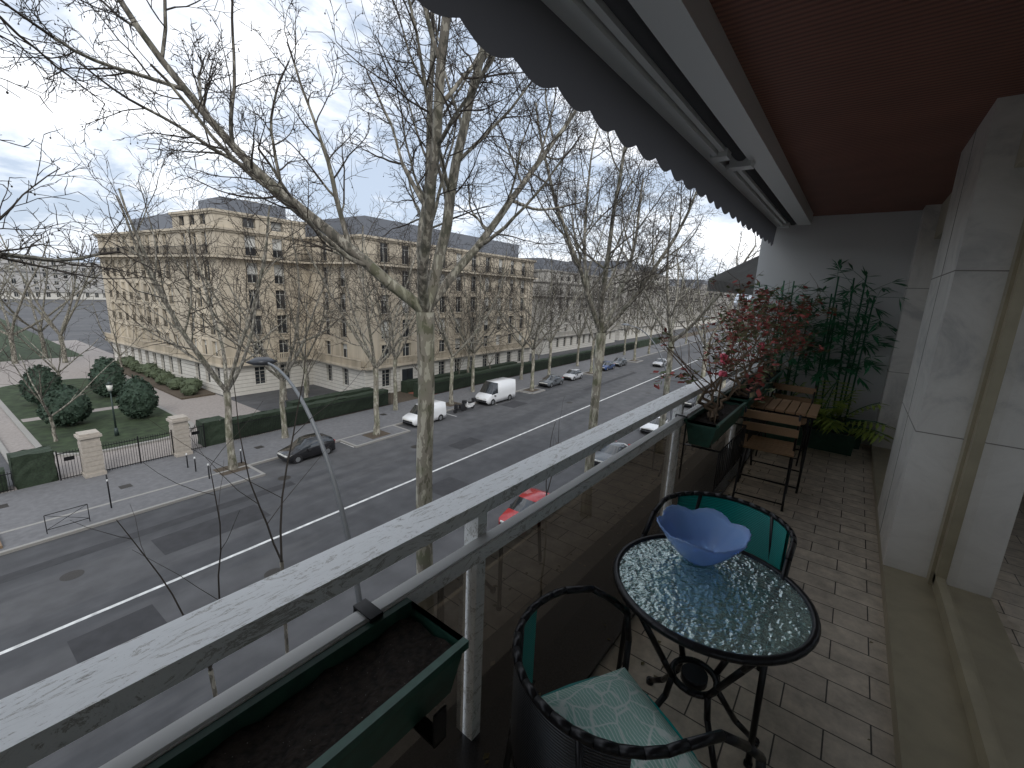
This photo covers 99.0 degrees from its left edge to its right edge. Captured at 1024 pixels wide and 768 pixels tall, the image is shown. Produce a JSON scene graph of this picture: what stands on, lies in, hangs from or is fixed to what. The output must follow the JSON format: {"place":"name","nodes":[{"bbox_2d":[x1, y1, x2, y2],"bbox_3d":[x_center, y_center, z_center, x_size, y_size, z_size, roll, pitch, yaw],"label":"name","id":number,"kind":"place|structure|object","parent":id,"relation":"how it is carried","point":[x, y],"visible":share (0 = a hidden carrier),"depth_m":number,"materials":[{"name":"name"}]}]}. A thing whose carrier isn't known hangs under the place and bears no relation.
{"place":"outdoors","nodes":[
{"label":"outdoors","id":0,"kind":"place"},
{"bbox_2d":[0,259,105,299],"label":"distant building","id":1,"kind":"structure","parent":0,"point":[51,295],"depth_m":206.38,"materials":[{"name":"stone"}]},
{"bbox_2d":[0,299,748,767],"bbox_3d":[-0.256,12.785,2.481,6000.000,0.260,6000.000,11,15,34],"label":"street ground","id":2,"kind":"structure","parent":0,"point":[74,593],"depth_m":26.46,"materials":[{"name":"grey asphalt"}]},
{"bbox_2d":[0,217,108,363],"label":"park trees","id":3,"kind":"object","parent":2,"relation":"on","point":[46,318],"visible":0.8,"depth_m":63.00,"materials":[{"name":"brown plant"}]},
{"bbox_2d":[0,0,196,313],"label":"plane tree","id":4,"kind":"object","parent":2,"relation":"on","point":[5,255],"visible":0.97,"depth_m":7.93,"materials":[{"name":"brown plant"}]},
{"bbox_2d":[105,382,118,435],"bbox_3d":[-32.164,2.014,35.252,0.480,4.480,0.480,5,12,12],"label":"garden lamp","id":5,"kind":"object","parent":2,"relation":"on","point":[109,385],"visible":1,"depth_m":35.18,"materials":[{"name":"grey metal"}]},
{"bbox_2d":[43,449,241,533],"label":"barrier bollards","id":6,"kind":"object","parent":2,"relation":"on","point":[110,497],"visible":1,"depth_m":23.34,"materials":[{"name":"black metal"}]},
{"bbox_2d":[45,125,354,469],"bbox_3d":[-20.360,-4.735,30.870,14.850,20.737,18.750,-8,16,-40],"label":"plane tree","id":7,"kind":"object","parent":2,"relation":"on","point":[226,386],"visible":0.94,"depth_m":27.44,"materials":[{"name":"brown plant"}]},
{"bbox_2d":[113,178,358,437],"bbox_3d":[-19.997,-5.251,34.818,15.386,20.126,12.598,-1,12,-16],"label":"plane tree","id":8,"kind":"object","parent":2,"relation":"on","point":[284,428],"visible":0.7,"depth_m":34.28,"materials":[{"name":"brown plant"}]},
{"bbox_2d":[0,300,549,441],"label":"garden trees","id":9,"kind":"object","parent":2,"relation":"on","point":[50,417],"visible":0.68,"depth_m":45.84,"materials":[{"name":"brown plant"}]},
{"bbox_2d":[218,228,369,397],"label":"plane tree","id":10,"kind":"object","parent":2,"relation":"on","point":[327,305],"visible":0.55,"depth_m":46.05,"materials":[{"name":"brown plant"}]},
{"bbox_2d":[246,357,361,602],"bbox_3d":[-6.973,4.522,15.086,6.147,10.337,1.000,11,15,34],"label":"street lamp","id":11,"kind":"object","parent":2,"relation":"on","point":[261,361],"visible":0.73,"depth_m":13.93,"materials":[{"name":"grey metal"}]},
{"bbox_2d":[277,433,334,463],"bbox_3d":[-15.786,4.862,33.663,2.060,1.548,3.900,11,15,34],"label":"black hatchback","id":12,"kind":"object","parent":2,"relation":"on","point":[305,446],"visible":0.84,"depth_m":33.06,"materials":[{"name":"black paint"}]},
{"bbox_2d":[0,0,623,573],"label":"plane tree","id":13,"kind":"object","parent":2,"relation":"on","point":[430,294],"visible":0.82,"depth_m":11.21,"materials":[{"name":"brown plant"}]},
{"bbox_2d":[91,196,537,396],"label":"opposite building","id":14,"kind":"structure","parent":2,"relation":"on","point":[341,368],"depth_m":53.15,"materials":[{"name":"stone"}]},
{"bbox_2d":[70,245,565,697],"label":"stems","id":15,"kind":"object","parent":2,"relation":"on","point":[212,677],"visible":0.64,"depth_m":8.98,"materials":[{"name":"brown plant"}]},
{"bbox_2d":[0,343,637,493],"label":"fence","id":16,"kind":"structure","parent":2,"relation":"on","point":[90,453],"depth_m":32.00,"materials":[{"name":"metal"}]},
{"bbox_2d":[0,337,660,492],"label":"garden plants","id":17,"kind":"object","parent":2,"relation":"on","point":[137,397],"visible":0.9,"depth_m":40.74,"materials":[{"name":"green plant"}]},
{"bbox_2d":[253,180,485,434],"bbox_3d":[-11.434,-6.153,36.665,16.464,21.885,14.521,-1,13,-17],"label":"plane tree","id":18,"kind":"object","parent":2,"relation":"on","point":[376,428],"visible":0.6,"depth_m":36.16,"materials":[{"name":"brown plant"}]},
{"bbox_2d":[334,193,467,410],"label":"plane tree","id":19,"kind":"object","parent":2,"relation":"on","point":[396,356],"visible":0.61,"depth_m":44.28,"materials":[{"name":"brown plant"}]},
{"bbox_2d":[402,399,445,425],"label":"white van","id":20,"kind":"object","parent":2,"relation":"on","point":[410,417],"visible":0.62,"depth_m":43.34,"materials":[{"name":"white paint"}]},
{"bbox_2d":[453,397,475,412],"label":"motorcycles","id":21,"kind":"object","parent":2,"relation":"on","point":[465,405],"visible":1,"depth_m":47.99,"materials":[{"name":"black metal"}]},
{"bbox_2d":[398,214,539,403],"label":"plane tree","id":22,"kind":"object","parent":2,"relation":"on","point":[441,330],"visible":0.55,"depth_m":48.25,"materials":[{"name":"brown plant"}]},
{"bbox_2d":[414,223,527,391],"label":"plane tree","id":23,"kind":"object","parent":2,"relation":"on","point":[473,350],"visible":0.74,"depth_m":53.65,"materials":[{"name":"brown plant"}]},
{"bbox_2d":[441,255,513,372],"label":"plane tree","id":24,"kind":"object","parent":2,"relation":"on","point":[467,349],"visible":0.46,"depth_m":60.93,"materials":[{"name":"brown plant"}]},
{"bbox_2d":[475,377,515,405],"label":"white van","id":25,"kind":"object","parent":2,"relation":"on","point":[492,392],"visible":0.98,"depth_m":51.75,"materials":[{"name":"white paint"}]},
{"bbox_2d":[459,234,586,379],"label":"plane tree","id":26,"kind":"object","parent":2,"relation":"on","point":[522,349],"visible":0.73,"depth_m":62.52,"materials":[{"name":"brown plant"}]},
{"bbox_2d":[498,488,549,524],"bbox_3d":[0.964,7.337,25.471,2.060,1.548,3.900,11,15,34],"label":"car","id":27,"kind":"object","parent":2,"relation":"on","point":[526,499],"visible":0.37,"depth_m":25.13,"materials":[{"name":"red paint"}]},
{"bbox_2d":[445,227,613,389],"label":"plane tree","id":28,"kind":"object","parent":2,"relation":"on","point":[532,346],"visible":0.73,"depth_m":55.52,"materials":[{"name":"brown plant"}]},
{"bbox_2d":[480,221,598,374],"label":"plane tree","id":29,"kind":"object","parent":2,"relation":"on","point":[550,339],"visible":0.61,"depth_m":65.92,"materials":[{"name":"brown plant"}]},
{"bbox_2d":[539,374,563,387],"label":"grey sedan","id":30,"kind":"object","parent":2,"relation":"on","point":[551,380],"visible":1,"depth_m":62.67,"materials":[{"name":"grey paint"}]},
{"bbox_2d":[563,368,582,380],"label":"car","id":31,"kind":"object","parent":2,"relation":"on","point":[573,374],"visible":0.96,"depth_m":68.10,"materials":[{"name":"grey paint"}]},
{"bbox_2d":[535,263,612,365],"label":"plane tree","id":32,"kind":"object","parent":2,"relation":"on","point":[579,334],"visible":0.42,"depth_m":78.76,"materials":[{"name":"brown plant"}]},
{"bbox_2d":[442,58,721,472],"bbox_3d":[4.536,-4.098,23.293,10.858,24.770,16.069,11,15,34],"label":"plane tree","id":33,"kind":"object","parent":2,"relation":"on","point":[602,325],"visible":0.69,"depth_m":21.43,"materials":[{"name":"brown plant"}]},
{"bbox_2d":[560,221,644,372],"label":"plane tree","id":34,"kind":"object","parent":2,"relation":"on","point":[593,344],"visible":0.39,"depth_m":70.68,"materials":[{"name":"brown plant"}]},
{"bbox_2d":[602,361,614,370],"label":"car","id":35,"kind":"object","parent":2,"relation":"on","point":[607,365],"visible":0.67,"depth_m":78.36,"materials":[{"name":"blue paint"}]},
{"bbox_2d":[594,441,630,464],"bbox_3d":[8.076,5.565,35.380,2.140,1.500,4.550,11,15,34],"label":"car","id":36,"kind":"object","parent":2,"relation":"on","point":[607,451],"visible":0.41,"depth_m":34.64,"materials":[{"name":"grey paint"}]},
{"bbox_2d":[570,252,656,360],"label":"plane tree","id":37,"kind":"object","parent":2,"relation":"on","point":[612,299],"visible":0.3,"depth_m":80.51,"materials":[{"name":"brown plant"}]},
{"bbox_2d":[613,357,626,366],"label":"car","id":38,"kind":"object","parent":2,"relation":"on","point":[619,361],"visible":0.83,"depth_m":83.29,"materials":[{"name":"grey paint"}]},
{"bbox_2d":[604,268,660,354],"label":"plane tree","id":39,"kind":"object","parent":2,"relation":"on","point":[626,330],"visible":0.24,"depth_m":96.90,"materials":[{"name":"brown plant"}]},
{"bbox_2d":[592,253,676,360],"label":"plane tree","id":40,"kind":"object","parent":2,"relation":"on","point":[636,331],"visible":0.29,"depth_m":88.99,"materials":[{"name":"brown plant"}]},
{"bbox_2d":[640,417,667,432],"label":"car","id":41,"kind":"object","parent":2,"relation":"on","point":[651,426],"visible":0.41,"depth_m":42.79,"materials":[{"name":"white paint"}]},
{"bbox_2d":[652,358,666,366],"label":"car","id":42,"kind":"object","parent":2,"relation":"on","point":[657,362],"visible":0.88,"depth_m":84.71,"materials":[{"name":"grey paint"}]},
{"bbox_2d":[626,256,697,353],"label":"plane tree","id":43,"kind":"object","parent":2,"relation":"on","point":[654,324],"visible":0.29,"depth_m":100.25,"materials":[{"name":"brown plant"}]},
{"bbox_2d":[646,279,701,341],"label":"plane tree","id":44,"kind":"object","parent":2,"relation":"on","point":[679,309],"visible":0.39,"depth_m":113.13,"materials":[{"name":"brown plant"}]},
{"bbox_2d":[595,189,760,427],"bbox_3d":[11.772,-4.532,35.355,11.552,21.205,13.827,2,12,-1],"label":"plane tree","id":45,"kind":"object","parent":2,"relation":"on","point":[666,389],"visible":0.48,"depth_m":34.91,"materials":[{"name":"brown plant"}]},
{"bbox_2d":[621,316,734,419],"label":"street lamps","id":46,"kind":"object","parent":2,"relation":"on","point":[626,324],"visible":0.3,"depth_m":41.84,"materials":[{"name":"grey metal"}]},
{"bbox_2d":[684,396,696,406],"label":"car","id":47,"kind":"object","parent":2,"relation":"on","point":[691,402],"visible":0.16,"depth_m":53.69,"materials":[{"name":"grey paint"}]},
{"bbox_2d":[670,273,711,343],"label":"plane tree","id":48,"kind":"object","parent":2,"relation":"on","point":[687,319],"visible":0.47,"depth_m":126.79,"materials":[{"name":"brown plant"}]},
{"bbox_2d":[690,278,718,335],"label":"plane tree","id":49,"kind":"object","parent":2,"relation":"on","point":[698,302],"visible":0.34,"depth_m":142.79,"materials":[{"name":"brown plant"}]},
{"bbox_2d":[661,226,758,404],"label":"plane tree","id":50,"kind":"object","parent":2,"relation":"on","point":[703,372],"visible":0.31,"depth_m":45.70,"materials":[{"name":"brown plant"}]},
{"bbox_2d":[688,246,749,388],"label":"plane tree","id":51,"kind":"object","parent":2,"relation":"on","point":[723,385],"visible":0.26,"depth_m":58.93,"materials":[{"name":"brown plant"}]},
{"bbox_2d":[701,273,752,345],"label":"plane tree","id":52,"kind":"object","parent":2,"relation":"on","point":[725,303],"visible":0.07,"depth_m":71.02,"materials":[{"name":"brown plant"}]},
{"bbox_2d":[0,0,761,303],"label":"sky","id":53,"kind":"structure","parent":0,"point":[22,120],"materials":[{"name":"white"}]},
{"bbox_2d":[523,258,621,354],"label":"building","id":54,"kind":"structure","parent":0,"point":[564,339],"depth_m":100.21,"materials":[{"name":"stone"}]},
{"bbox_2d":[569,261,670,339],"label":"building","id":55,"kind":"structure","parent":0,"point":[631,333],"depth_m":141.13,"materials":[{"name":"stone"}]},
{"bbox_2d":[664,280,704,330],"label":"building","id":56,"kind":"structure","parent":0,"point":[697,314],"depth_m":191.03,"materials":[{"name":"stone"}]},
{"bbox_2d":[671,279,734,323],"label":"building","id":57,"kind":"structure","parent":0,"point":[713,314],"depth_m":252.46,"materials":[{"name":"stone"}]},
{"bbox_3d":[2.042,4.943,-7.182,15.400,21.200,70.000,12,15,37],"label":"building shell","id":58,"kind":"object","parent":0,"visible":0},
{"bbox_2d":[0,0,1023,767],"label":"balcony","id":59,"kind":"structure","parent":58,"relation":"attached to","point":[808,142],"depth_m":2.05,"materials":[{"name":"concrete"}]},
{"bbox_2d":[143,598,468,767],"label":"rail planter","id":60,"kind":"object","parent":59,"relation":"on","point":[368,695],"visible":1,"depth_m":0.90,"materials":[{"name":"plastic"}]},
{"bbox_2d":[353,598,446,748],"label":"planter hooks","id":61,"kind":"object","parent":59,"relation":"on","point":[430,732],"visible":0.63,"depth_m":1.00,"materials":[{"name":"black metal"}]},
{"bbox_2d":[503,585,765,767],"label":"wicker chair","id":62,"kind":"object","parent":59,"relation":"on","point":[618,718],"visible":1,"depth_m":1.13,"materials":[{"name":"black wicker"}]},
{"bbox_2d":[483,453,873,763],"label":"leaf litter","id":63,"kind":"object","parent":59,"relation":"on","point":[486,755],"visible":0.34,"depth_m":2.12,"materials":[{"name":"brown plant"}]},
{"bbox_2d":[616,491,796,767],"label":"wicker chair","id":64,"kind":"object","parent":59,"relation":"on","point":[722,601],"visible":0.78,"depth_m":1.85,"materials":[{"name":"black"}]},
{"bbox_2d":[675,395,746,489],"bbox_3d":[1.521,0.404,3.337,0.320,0.463,0.908,12,15,37],"label":"planter rack","id":65,"kind":"object","parent":59,"relation":"on","point":[720,453],"visible":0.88,"depth_m":3.13,"materials":[{"name":"black metal"}]},
{"bbox_2d":[684,398,746,447],"bbox_3d":[1.542,0.277,3.298,0.225,0.170,0.900,12,15,37],"label":"rail planter","id":66,"kind":"object","parent":65,"relation":"in","point":[703,430],"visible":0.77,"depth_m":3.05,"materials":[{"name":"plastic"}]},
{"bbox_2d":[640,304,787,423],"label":"planter shrubs","id":67,"kind":"object","parent":66,"relation":"on","point":[715,408],"visible":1,"depth_m":3.14,"materials":[{"name":"red plant"}]},
{"bbox_2d":[612,534,820,767],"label":"round table","id":68,"kind":"object","parent":59,"relation":"on","point":[694,671],"visible":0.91,"depth_m":1.51,"materials":[{"name":"black metal"}]},
{"bbox_2d":[656,505,751,566],"bbox_3d":[0.695,0.585,1.615,0.309,0.144,0.329,12,15,37],"label":"bowl","id":69,"kind":"object","parent":68,"relation":"on","point":[705,537],"visible":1,"depth_m":1.67,"materials":[{"name":"blue"}]},
{"bbox_2d":[707,256,758,294],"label":"neighbour awnings","id":70,"kind":"object","parent":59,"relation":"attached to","point":[740,272],"visible":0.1,"depth_m":8.20,"materials":[{"name":"grey fabric"}]},
{"bbox_2d":[715,379,765,448],"bbox_3d":[2.198,0.252,4.191,0.320,0.463,0.908,12,15,37],"label":"planter rack","id":71,"kind":"object","parent":59,"relation":"on","point":[752,432],"visible":0.23,"depth_m":3.95,"materials":[{"name":"black metal"}]},
{"bbox_2d":[723,380,767,415],"bbox_3d":[2.219,0.124,4.151,0.225,0.170,0.900,12,15,37],"label":"rail planter","id":72,"kind":"object","parent":71,"relation":"in","point":[748,400],"visible":0.49,"depth_m":3.95,"materials":[{"name":"plastic"}]},
{"bbox_2d":[681,262,831,395],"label":"planter shrubs","id":73,"kind":"object","parent":72,"relation":"on","point":[745,319],"visible":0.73,"depth_m":3.98,"materials":[{"name":"red plant"}]},
{"bbox_2d":[743,367,781,422],"bbox_3d":[2.875,0.100,5.045,0.320,0.463,0.908,12,15,37],"label":"planter rack","id":74,"kind":"object","parent":59,"relation":"on","point":[779,391],"visible":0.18,"depth_m":5.07,"materials":[{"name":"black"}]},
{"bbox_2d":[750,370,782,395],"bbox_3d":[2.896,-0.028,5.005,0.225,0.170,0.900,12,15,37],"label":"planter box","id":75,"kind":"object","parent":74,"relation":"in","point":[770,380],"visible":0.46,"depth_m":4.88,"materials":[{"name":"plant"}]},
{"bbox_2d":[701,272,837,378],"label":"planter shrubs","id":76,"kind":"object","parent":75,"relation":"on","point":[797,332],"visible":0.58,"depth_m":4.76,"materials":[{"name":"red plant"}]},
{"bbox_2d":[732,406,801,511],"bbox_3d":[2.169,0.581,3.730,0.400,0.808,0.452,10,14,33],"label":"folding chair","id":77,"kind":"object","parent":59,"relation":"on","point":[771,445],"visible":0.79,"depth_m":3.61,"materials":[{"name":"black wood"}]},
{"bbox_2d":[739,396,820,493],"bbox_3d":[2.504,0.549,4.130,0.540,0.733,0.550,12,15,37],"label":"folding table","id":78,"kind":"object","parent":59,"relation":"on","point":[770,404],"visible":0.8,"depth_m":3.98,"materials":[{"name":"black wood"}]},
{"bbox_2d":[755,380,816,466],"bbox_3d":[2.952,0.405,4.717,0.400,0.808,0.452,13,16,40],"label":"folding chair","id":79,"kind":"object","parent":59,"relation":"on","point":[799,389],"visible":0.4,"depth_m":4.71,"materials":[{"name":"black wood"}]},
{"bbox_2d":[762,421,855,455],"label":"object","id":80,"kind":"object","parent":59,"relation":"on","point":[832,441],"visible":0.56,"depth_m":5.03,"materials":[{"name":"plastic"}]},
{"bbox_2d":[764,367,895,443],"bbox_3d":[3.469,0.236,4.867,1.435,0.680,1.060,12,15,37],"label":"fern","id":81,"kind":"object","parent":80,"relation":"in","point":[829,423],"visible":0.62,"depth_m":4.73,"materials":[{"name":"green plant"}]},
{"bbox_2d":[797,409,864,449],"bbox_3d":[3.881,0.556,5.398,0.700,0.300,0.325,12,15,37],"label":"bamboo planter","id":82,"kind":"object","parent":59,"relation":"on","point":[857,442],"visible":0.1,"depth_m":5.14,"materials":[{"name":"plastic"}]},
{"bbox_2d":[745,259,908,422],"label":"bamboo plants","id":83,"kind":"object","parent":82,"relation":"in","point":[820,373],"visible":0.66,"depth_m":5.12,"materials":[{"name":"green plant"}]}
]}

